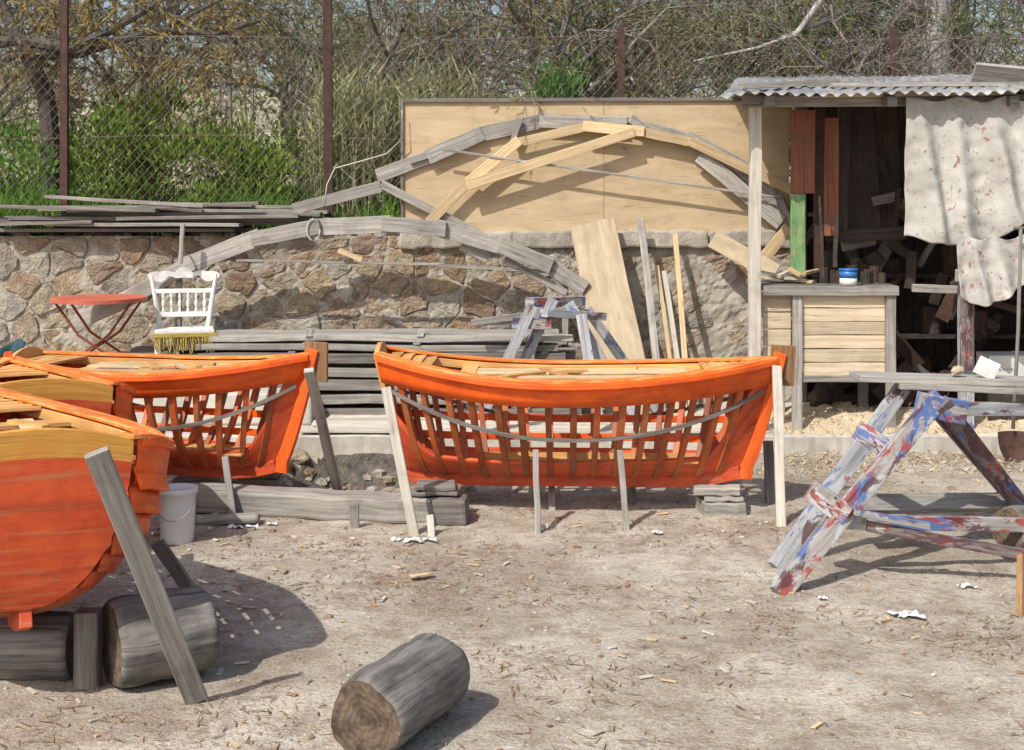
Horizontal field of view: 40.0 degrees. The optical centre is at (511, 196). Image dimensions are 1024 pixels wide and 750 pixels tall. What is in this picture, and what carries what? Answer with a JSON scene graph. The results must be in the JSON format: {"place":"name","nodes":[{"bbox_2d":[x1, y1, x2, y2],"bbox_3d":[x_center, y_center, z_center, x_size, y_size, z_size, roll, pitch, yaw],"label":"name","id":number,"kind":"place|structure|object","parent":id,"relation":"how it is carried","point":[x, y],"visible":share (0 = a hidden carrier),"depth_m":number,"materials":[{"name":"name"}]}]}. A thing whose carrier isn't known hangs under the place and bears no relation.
{"place":"outdoors","nodes":[
{"label":"outdoors","id":0,"kind":"place"},
{"bbox_2d":[0,166,789,235],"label":"grass","id":1,"kind":"structure","parent":0,"point":[22,212],"depth_m":12.74,"materials":[{"name":"green plant"}]},
{"bbox_2d":[0,91,789,198],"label":"hillside","id":2,"kind":"structure","parent":0,"point":[267,131],"depth_m":41.00,"materials":[{"name":"soil"}]},
{"bbox_2d":[0,100,126,213],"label":"green shrub","id":3,"kind":"object","parent":2,"relation":"on","point":[7,130],"visible":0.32,"depth_m":13.66,"materials":[{"name":"green plant"}]},
{"bbox_2d":[0,0,131,165],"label":"tamarisk tree","id":4,"kind":"object","parent":2,"relation":"on","point":[6,86],"visible":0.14,"depth_m":17.36,"materials":[{"name":"plant"}]},
{"bbox_2d":[0,0,213,183],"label":"tamarisk tree","id":5,"kind":"object","parent":2,"relation":"on","point":[28,87],"visible":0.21,"depth_m":15.01,"materials":[{"name":"plant"}]},
{"bbox_2d":[31,64,255,211],"bbox_3d":[-3.476,-0.366,13.597,2.007,1.822,1.943,0,0,19],"label":"green shrub","id":6,"kind":"object","parent":2,"relation":"on","point":[132,169],"visible":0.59,"depth_m":13.35,"materials":[{"name":"green plant"}]},
{"bbox_2d":[0,0,338,203],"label":"tamarisk tree","id":7,"kind":"object","parent":2,"relation":"on","point":[123,22],"visible":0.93,"depth_m":12.95,"materials":[{"name":"plant"}]},
{"bbox_2d":[0,0,402,199],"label":"tamarisk tree","id":8,"kind":"object","parent":2,"relation":"on","point":[157,14],"visible":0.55,"depth_m":13.80,"materials":[{"name":"plant"}]},
{"bbox_2d":[136,100,323,209],"bbox_3d":[-2.501,-0.203,13.429,1.656,1.501,2.255,0,0,32],"label":"green shrub","id":9,"kind":"object","parent":2,"relation":"on","point":[271,169],"visible":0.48,"depth_m":13.10,"materials":[{"name":"green plant"}]},
{"bbox_2d":[56,0,482,194],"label":"tree","id":10,"kind":"object","parent":2,"relation":"on","point":[286,62],"visible":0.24,"depth_m":18.24,"materials":[{"name":"plant"}]},
{"bbox_2d":[292,30,501,217],"bbox_3d":[-1.120,-0.544,13.506,2.186,2.032,1.638,0,0,0],"label":"reed bed","id":11,"kind":"object","parent":2,"relation":"on","point":[366,131],"visible":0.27,"depth_m":13.12,"materials":[{"name":"green plant"}]},
{"bbox_2d":[234,0,644,158],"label":"bare tree","id":12,"kind":"object","parent":2,"relation":"on","point":[385,53],"visible":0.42,"depth_m":14.77,"materials":[{"name":"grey plant"}]},
{"bbox_2d":[247,0,696,145],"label":"tree","id":13,"kind":"object","parent":2,"relation":"on","point":[424,46],"visible":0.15,"depth_m":17.10,"materials":[{"name":"plant"}]},
{"bbox_2d":[0,0,1023,186],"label":"distant trees","id":14,"kind":"object","parent":2,"relation":"on","point":[213,104],"visible":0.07,"depth_m":28.54,"materials":[{"name":"brown plant"}]},
{"bbox_2d":[252,0,837,150],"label":"tamarisk tree","id":15,"kind":"object","parent":2,"relation":"on","point":[527,10],"visible":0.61,"depth_m":13.62,"materials":[{"name":"plant"}]},
{"bbox_2d":[332,0,773,101],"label":"bare tree","id":16,"kind":"object","parent":2,"relation":"on","point":[589,24],"visible":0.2,"depth_m":15.44,"materials":[{"name":"plant"}]},
{"bbox_2d":[521,48,602,101],"bbox_3d":[0.454,-0.441,12.926,0.757,1.828,0.728,0,0,0],"label":"green shrub","id":17,"kind":"object","parent":2,"relation":"on","point":[550,92],"visible":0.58,"depth_m":12.82,"materials":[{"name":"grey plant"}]},
{"bbox_2d":[587,71,790,202],"bbox_3d":[2.607,-0.252,14.299,4.095,2.041,2.207,0,0,0],"label":"bush","id":18,"kind":"object","parent":2,"relation":"on","point":[613,96],"depth_m":13.90,"materials":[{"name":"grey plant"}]},
{"bbox_2d":[514,0,872,143],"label":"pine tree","id":19,"kind":"object","parent":2,"relation":"on","point":[695,87],"visible":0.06,"depth_m":19.54,"materials":[{"name":"plant"}]},
{"bbox_2d":[501,0,963,129],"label":"tamarisk tree","id":20,"kind":"object","parent":2,"relation":"on","point":[724,7],"visible":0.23,"depth_m":14.94,"materials":[{"name":"plant"}]},
{"bbox_2d":[542,0,1023,140],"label":"tamarisk tree","id":21,"kind":"object","parent":2,"relation":"on","point":[732,41],"visible":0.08,"depth_m":15.93,"materials":[{"name":"plant"}]},
{"bbox_2d":[637,0,1023,254],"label":"bare tree","id":22,"kind":"object","parent":2,"relation":"on","point":[830,69],"visible":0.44,"depth_m":12.63,"materials":[{"name":"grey plant"}]},
{"bbox_2d":[693,0,1023,74],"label":"bare tree","id":23,"kind":"object","parent":2,"relation":"on","point":[802,27],"visible":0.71,"depth_m":13.16,"materials":[{"name":"grey plant"}]},
{"bbox_2d":[743,0,1023,75],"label":"bare tree","id":24,"kind":"object","parent":2,"relation":"on","point":[973,23],"visible":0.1,"depth_m":14.70,"materials":[{"name":"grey plant"}]},
{"bbox_2d":[770,0,1023,74],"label":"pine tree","id":25,"kind":"object","parent":2,"relation":"on","point":[1007,46],"visible":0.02,"depth_m":16.45,"materials":[{"name":"plant"}]},
{"bbox_2d":[982,1,1022,62],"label":"tamarisk tree","id":26,"kind":"object","parent":2,"relation":"on","point":[1011,23],"visible":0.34,"depth_m":16.18,"materials":[{"name":"grey plant"}]},
{"bbox_2d":[0,436,1023,749],"bbox_3d":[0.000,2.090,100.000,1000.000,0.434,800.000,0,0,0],"label":"ground","id":27,"kind":"structure","parent":0,"point":[806,682],"depth_m":6.14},
{"bbox_2d":[0,610,74,680],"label":"cut log","id":28,"kind":"object","parent":27,"relation":"on","point":[42,648],"visible":0.81,"depth_m":5.49,"materials":[{"name":"grey wood"}]},
{"bbox_2d":[0,387,174,630],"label":"wooden boat","id":29,"kind":"object","parent":28,"relation":"on","point":[60,545],"visible":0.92,"depth_m":5.17,"materials":[{"name":"orange paint"}]},
{"bbox_2d":[0,351,135,419],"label":"wooden boat","id":30,"kind":"object","parent":27,"relation":"on","point":[82,390],"visible":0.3,"depth_m":7.23,"materials":[{"name":"orange paint"}]},
{"bbox_2d":[0,338,25,357],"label":"tarpaulin cloth","id":31,"kind":"object","parent":30,"relation":"on","point":[14,346],"visible":0.21,"depth_m":9.58,"materials":[{"name":"blue fabric"}]},
{"bbox_2d":[73,607,102,689],"bbox_3d":[-1.641,1.751,5.450,0.093,0.299,0.080,0,0,0],"label":"boat prop","id":32,"kind":"object","parent":27,"relation":"on","point":[88,647],"visible":1,"depth_m":5.41,"materials":[{"name":"grey wood"}]},
{"bbox_2d":[84,446,207,704],"bbox_3d":[-1.308,1.389,5.070,0.078,1.055,0.589,0,0,28],"label":"boat prop","id":33,"kind":"object","parent":27,"relation":"on","point":[102,467],"visible":1,"depth_m":5.04,"materials":[{"name":"grey wood"}]},
{"bbox_2d":[102,586,219,687],"bbox_3d":[-1.392,1.734,5.556,0.390,0.342,0.349,0,0,-31],"label":"cut log","id":34,"kind":"object","parent":27,"relation":"on","point":[133,654],"visible":0.77,"depth_m":5.44,"materials":[{"name":"grey wood"}]},
{"bbox_2d":[152,539,195,587],"bbox_3d":[-1.476,1.714,6.300,0.062,0.404,0.310,0,0,41],"label":"boat prop","id":35,"kind":"object","parent":27,"relation":"on","point":[167,557],"visible":0.54,"depth_m":6.24,"materials":[{"name":"grey wood"}]},
{"bbox_2d":[158,483,197,544],"bbox_3d":[-1.844,1.750,7.740,0.231,0.300,0.244,0,0,0],"label":"plastic bucket","id":36,"kind":"object","parent":27,"relation":"on","point":[177,515],"visible":0.79,"depth_m":7.67,"materials":[{"name":"white plastic"}]},
{"bbox_2d":[172,476,221,482],"bbox_3d":[-2.011,1.845,9.012,0.323,0.136,0.300,0,0,0],"label":"keel block","id":37,"kind":"object","parent":27,"relation":"on","point":[184,479],"depth_m":8.87,"materials":[{"name":"grey wood"}]},
{"bbox_2d":[12,341,327,478],"bbox_3d":[-2.151,1.326,8.901,2.100,0.869,1.050,0,0,14],"label":"wooden boat","id":38,"kind":"object","parent":37,"relation":"on","point":[149,378],"visible":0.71,"depth_m":8.67,"materials":[{"name":"orange paint"}]},
{"bbox_2d":[222,456,235,513],"bbox_3d":[-1.669,1.736,8.320,0.049,0.384,0.216,0,0,-28],"label":"boat prop","id":39,"kind":"object","parent":27,"relation":"on","point":[229,485],"visible":0.8,"depth_m":8.32,"materials":[{"name":"grey wood"}]},
{"bbox_2d":[304,367,342,489],"bbox_3d":[-1.175,1.481,8.800,0.069,0.894,0.647,0,0,10],"label":"boat prop","id":40,"kind":"object","parent":27,"relation":"on","point":[321,421],"visible":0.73,"depth_m":8.75,"materials":[{"name":"grey wood"}]},
{"bbox_2d":[192,483,469,525],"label":"timber beam","id":41,"kind":"structure","parent":27,"relation":"on","point":[254,503],"depth_m":8.27,"materials":[{"name":"grey wood"}]},
{"bbox_2d":[237,473,286,486],"bbox_3d":[-1.610,1.829,8.963,0.312,0.160,0.292,0,0,0],"label":"keel block","id":42,"kind":"object","parent":41,"relation":"on","point":[275,479],"depth_m":8.86,"materials":[{"name":"grey wood"}]},
{"bbox_2d":[411,479,462,496],"bbox_3d":[-0.446,1.718,8.310,0.305,0.069,0.232,0,0,0],"label":"keel block","id":43,"kind":"object","parent":41,"relation":"on","point":[424,487],"depth_m":8.21,"materials":[{"name":"grey wood"}]},
{"bbox_2d":[222,448,476,494],"bbox_3d":[-1.126,2.067,9.656,2.450,0.505,1.509,0,0,0],"label":"stone rubble","id":44,"kind":"object","parent":27,"relation":"on","point":[376,472],"visible":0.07,"depth_m":10.21,"materials":[{"name":"stone"}]},
{"bbox_2d":[350,503,359,528],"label":"boat prop","id":45,"kind":"object","parent":27,"relation":"on","point":[354,515],"visible":1,"depth_m":8.09,"materials":[{"name":"grey wood"}]},
{"bbox_2d":[381,386,418,535],"bbox_3d":[-0.631,1.503,7.951,0.255,0.850,0.052,0,0,30],"label":"boat prop","id":46,"kind":"object","parent":27,"relation":"on","point":[399,457],"visible":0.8,"depth_m":7.94,"materials":[{"name":"brown wood"}]},
{"bbox_2d":[331,633,469,749],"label":"cut log","id":47,"kind":"object","parent":27,"relation":"on","point":[398,697],"visible":1,"depth_m":4.79,"materials":[{"name":"grey wood"}]},
{"bbox_2d":[426,514,434,536],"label":"boat prop","id":48,"kind":"object","parent":27,"relation":"on","point":[430,525],"visible":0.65,"depth_m":7.89,"materials":[{"name":"grey wood"}]},
{"bbox_2d":[0,232,950,402],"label":"stone wall","id":49,"kind":"structure","parent":27,"relation":"on","point":[37,272],"depth_m":12.08,"materials":[{"name":"grey stone"}]},
{"bbox_2d":[0,195,330,231],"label":"plank pile","id":50,"kind":"object","parent":49,"relation":"on","point":[158,216],"visible":0.95,"depth_m":11.96,"materials":[{"name":"grey wood"}]},
{"bbox_2d":[0,0,1023,235],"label":"chain link fence","id":51,"kind":"object","parent":49,"relation":"on","point":[327,107],"visible":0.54,"depth_m":12.42,"materials":[{"name":"metal"}]},
{"bbox_2d":[399,229,789,249],"bbox_3d":[1.382,0.369,12.232,4.705,0.182,0.432,0,0,0],"label":"coping","id":52,"kind":"object","parent":49,"relation":"on","point":[627,239],"visible":0.34,"depth_m":12.03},
{"bbox_2d":[292,113,789,231],"bbox_3d":[0.279,-0.175,12.005,4.322,1.087,0.135,0,0,0],"label":"curved timber frame","id":53,"kind":"object","parent":52,"relation":"on","point":[775,213],"visible":0.9,"depth_m":12.01,"materials":[{"name":"grey wood"}]},
{"bbox_2d":[306,110,403,240],"bbox_3d":[-1.381,-0.186,11.932,0.865,1.107,0.346,0,0,-30],"label":"rope","id":54,"kind":"object","parent":53,"relation":"attached to","point":[346,165],"visible":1,"depth_m":11.99,"materials":[{"name":"fabric"}]},
{"bbox_2d":[425,121,790,258],"bbox_3d":[0.834,-0.043,11.863,3.150,1.201,0.258,0,0,0],"label":"pine arch frame","id":55,"kind":"object","parent":52,"relation":"on","point":[480,175],"visible":0.91,"depth_m":11.95,"materials":[{"name":"brown wood"}]},
{"bbox_2d":[708,230,780,278],"bbox_3d":[1.937,0.495,11.750,0.634,0.424,0.064,0,0,32],"label":"leaning board","id":56,"kind":"object","parent":55,"relation":"attached to","point":[723,244],"visible":0.72,"depth_m":11.78,"materials":[{"name":"brown wood"}]},
{"bbox_2d":[401,97,788,235],"bbox_3d":[0.712,-0.249,12.077,3.331,1.212,0.044,0,0,0],"label":"plywood sheet","id":57,"kind":"object","parent":49,"relation":"on","point":[545,198],"visible":0.73,"depth_m":12.08,"materials":[{"name":"brown wood"}]},
{"bbox_2d":[0,453,1023,749],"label":"straw litter","id":58,"kind":"object","parent":27,"relation":"on","point":[786,629],"visible":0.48,"depth_m":6.25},
{"bbox_2d":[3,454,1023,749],"bbox_3d":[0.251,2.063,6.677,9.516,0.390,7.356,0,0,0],"label":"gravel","id":59,"kind":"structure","parent":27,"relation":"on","point":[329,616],"depth_m":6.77,"materials":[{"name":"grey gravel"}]},
{"bbox_2d":[26,461,1023,749],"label":"wood chips","id":60,"kind":"object","parent":27,"relation":"on","point":[220,671],"visible":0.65,"depth_m":6.56,"materials":[{"name":"brown wood"}]},
{"bbox_2d":[533,449,540,533],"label":"boat prop","id":61,"kind":"object","parent":27,"relation":"on","point":[537,503],"visible":0.81,"depth_m":8.04,"materials":[{"name":"grey wood"}]},
{"bbox_2d":[548,486,555,510],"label":"boat prop","id":62,"kind":"object","parent":27,"relation":"on","point":[551,497],"visible":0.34,"depth_m":8.59,"materials":[{"name":"grey wood"}]},
{"bbox_2d":[165,402,1001,454],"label":"concrete slab","id":63,"kind":"structure","parent":27,"relation":"on","point":[342,443],"depth_m":10.43,"materials":[{"name":"grey concrete"}]},
{"bbox_2d":[133,388,320,424],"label":"stone platform","id":64,"kind":"structure","parent":63,"relation":"on","point":[309,416],"depth_m":10.88,"materials":[{"name":"concrete"}]},
{"bbox_2d":[50,294,146,352],"bbox_3d":[-3.315,1.165,11.300,0.750,0.719,0.750,0,0,0],"label":"round table","id":65,"kind":"object","parent":64,"relation":"on","point":[90,299],"visible":0.82,"depth_m":11.14,"materials":[{"name":"orange paint"}]},
{"bbox_2d":[147,267,219,353],"bbox_3d":[-2.648,1.052,11.368,0.593,0.939,0.545,0,0,-14],"label":"white chair","id":66,"kind":"object","parent":64,"relation":"on","point":[162,334],"visible":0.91,"depth_m":11.53,"materials":[{"name":"paint"}]},
{"bbox_2d":[69,215,589,345],"bbox_3d":[-1.518,0.964,11.623,4.326,1.614,0.258,0,0,-1],"label":"curved timber frame","id":67,"kind":"object","parent":63,"relation":"on","point":[473,242],"visible":0.88,"depth_m":11.68,"materials":[{"name":"grey wood"}]},
{"bbox_2d":[338,248,363,261],"bbox_3d":[-1.336,0.482,11.635,0.216,0.116,0.036,0,0,7],"label":"timber offcut","id":68,"kind":"object","parent":67,"relation":"attached to","point":[350,255],"visible":1,"depth_m":11.62,"materials":[{"name":"brown wood"}]},
{"bbox_2d":[300,408,724,432],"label":"board floor","id":69,"kind":"structure","parent":63,"relation":"on","point":[357,423],"depth_m":10.67,"materials":[{"name":"wood"}]},
{"bbox_2d":[119,328,582,417],"bbox_3d":[-1.194,1.429,11.449,3.905,0.668,0.614,0,0,0],"label":"timber stack","id":70,"kind":"object","parent":69,"relation":"on","point":[351,386],"visible":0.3,"depth_m":11.17,"materials":[{"name":"grey wood"}]},
{"bbox_2d":[471,296,657,423],"bbox_3d":[0.430,1.233,10.800,1.506,0.957,0.843,0,0,0],"label":"sawhorse","id":71,"kind":"object","parent":69,"relation":"on","point":[537,314],"visible":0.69,"depth_m":10.57,"materials":[{"name":"grey wood"}]},
{"bbox_2d":[662,271,687,415],"bbox_3d":[1.333,1.202,11.500,0.046,1.158,0.734,0,0,-8],"label":"leaning board","id":72,"kind":"object","parent":69,"relation":"on","point":[670,315],"visible":0.52,"depth_m":11.61,"materials":[{"name":"brown wood"}]},
{"bbox_2d":[570,217,656,414],"bbox_3d":[0.822,1.002,11.573,0.347,1.662,1.004,0,0,-20],"label":"leaning board","id":73,"kind":"object","parent":63,"relation":"on","point":[599,259],"visible":0.57,"depth_m":11.69,"materials":[{"name":"brown wood"}]},
{"bbox_2d":[637,218,665,410],"bbox_3d":[1.144,0.984,11.550,0.068,1.607,0.742,0,0,-9],"label":"leaning board","id":74,"kind":"object","parent":63,"relation":"on","point":[648,291],"visible":0.58,"depth_m":11.62,"materials":[{"name":"grey wood"}]},
{"bbox_2d":[655,265,678,414],"bbox_3d":[1.280,1.185,11.575,0.040,1.207,0.782,0,0,-7],"label":"leaning board","id":75,"kind":"object","parent":63,"relation":"on","point":[664,316],"visible":0.55,"depth_m":11.68,"materials":[{"name":"brown wood"}]},
{"bbox_2d":[672,234,689,406],"bbox_3d":[1.401,1.051,11.575,0.049,1.471,0.776,0,0,-2],"label":"leaning board","id":76,"kind":"object","parent":63,"relation":"on","point":[680,298],"visible":0.62,"depth_m":11.66,"materials":[{"name":"brown wood"}]},
{"bbox_2d":[718,62,1023,429],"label":"timber shed","id":77,"kind":"structure","parent":63,"relation":"on","point":[935,291],"depth_m":10.63,"materials":[{"name":"grey wood"}]},
{"bbox_2d":[838,268,857,285],"bbox_3d":[2.546,0.607,10.650,0.144,0.125,0.146,0,0,0],"label":"paint can","id":78,"kind":"object","parent":77,"relation":"on","point":[848,276],"visible":1,"depth_m":10.59,"materials":[{"name":"white plastic"}]},
{"bbox_2d":[976,351,1023,420],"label":"storage box","id":79,"kind":"object","parent":63,"relation":"on","point":[1005,360],"visible":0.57,"depth_m":10.71,"materials":[{"name":"white cardboard"}]},
{"bbox_2d":[227,521,976,617],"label":"paper scraps","id":80,"kind":"object","parent":27,"relation":"on","point":[904,614],"visible":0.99,"depth_m":7.04,"materials":[{"name":"white paper"}]},
{"bbox_2d":[617,450,629,530],"bbox_3d":[0.642,1.701,8.100,0.040,0.456,0.229,0,0,-7],"label":"boat prop","id":81,"kind":"object","parent":27,"relation":"on","point":[623,491],"visible":0.83,"depth_m":8.09,"materials":[{"name":"grey wood"}]},
{"bbox_2d":[629,487,636,503],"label":"boat prop","id":82,"kind":"object","parent":27,"relation":"on","point":[632,494],"visible":0.4,"depth_m":8.72,"materials":[{"name":"grey wood"}]},
{"bbox_2d":[694,481,746,516],"bbox_3d":[1.243,1.826,8.493,0.313,0.174,0.268,0,0,0],"label":"keel block","id":83,"kind":"object","parent":27,"relation":"on","point":[724,498],"depth_m":8.39,"materials":[{"name":"grey wood"}]},
{"bbox_2d":[374,342,795,486],"bbox_3d":[0.449,1.324,8.556,2.540,0.872,1.130,0,0,2],"label":"wooden boat","id":84,"kind":"object","parent":83,"relation":"on","point":[730,449],"visible":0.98,"depth_m":8.43,"materials":[{"name":"orange paint"}]},
{"bbox_2d":[763,441,774,504],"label":"boat prop","id":85,"kind":"object","parent":27,"relation":"on","point":[769,475],"visible":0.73,"depth_m":8.74,"materials":[{"name":"grey wood"}]},
{"bbox_2d":[772,365,785,526],"bbox_3d":[1.571,1.471,8.275,0.061,0.917,0.382,0,0,6],"label":"boat prop","id":86,"kind":"object","parent":27,"relation":"on","point":[778,417],"visible":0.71,"depth_m":8.26,"materials":[{"name":"brown wood"}]},
{"bbox_2d":[581,0,1023,135],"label":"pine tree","id":87,"kind":"object","parent":27,"relation":"on","point":[848,37],"visible":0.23,"depth_m":14.27,"materials":[{"name":"plant"}]},
{"bbox_2d":[716,401,1023,475],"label":"sawdust pile","id":88,"kind":"object","parent":27,"relation":"on","point":[842,417],"visible":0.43,"depth_m":10.67,"materials":[{"name":"beige wood"}]},
{"bbox_2d":[767,383,1023,595],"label":"sawhorse","id":89,"kind":"object","parent":27,"relation":"on","point":[861,504],"visible":0.97,"depth_m":7.23,"materials":[{"name":"paint"}]},
{"bbox_2d":[849,356,1023,394],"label":"trestle plank","id":90,"kind":"object","parent":89,"relation":"on","point":[987,379],"visible":1,"depth_m":7.62,"materials":[{"name":"grey wood"}]},
{"bbox_2d":[992,505,1023,548],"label":"cut log","id":91,"kind":"object","parent":27,"relation":"on","point":[1014,539],"visible":0.52,"depth_m":7.29,"materials":[{"name":"brown wood"}]},
{"bbox_2d":[998,226,1023,462],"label":"shovel","id":92,"kind":"object","parent":27,"relation":"on","point":[1011,444],"visible":0.91,"depth_m":10.13,"materials":[{"name":"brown wood"}]},
{"bbox_2d":[1016,548,1023,618],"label":"wooden stake","id":93,"kind":"object","parent":27,"relation":"on","point":[1020,588],"visible":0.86,"depth_m":6.61,"materials":[{"name":"brown wood"}]},
{"bbox_2d":[0,0,1023,93],"label":"sky","id":94,"kind":"structure","parent":0,"point":[106,4],"materials":[{"name":"white"}]}
]}

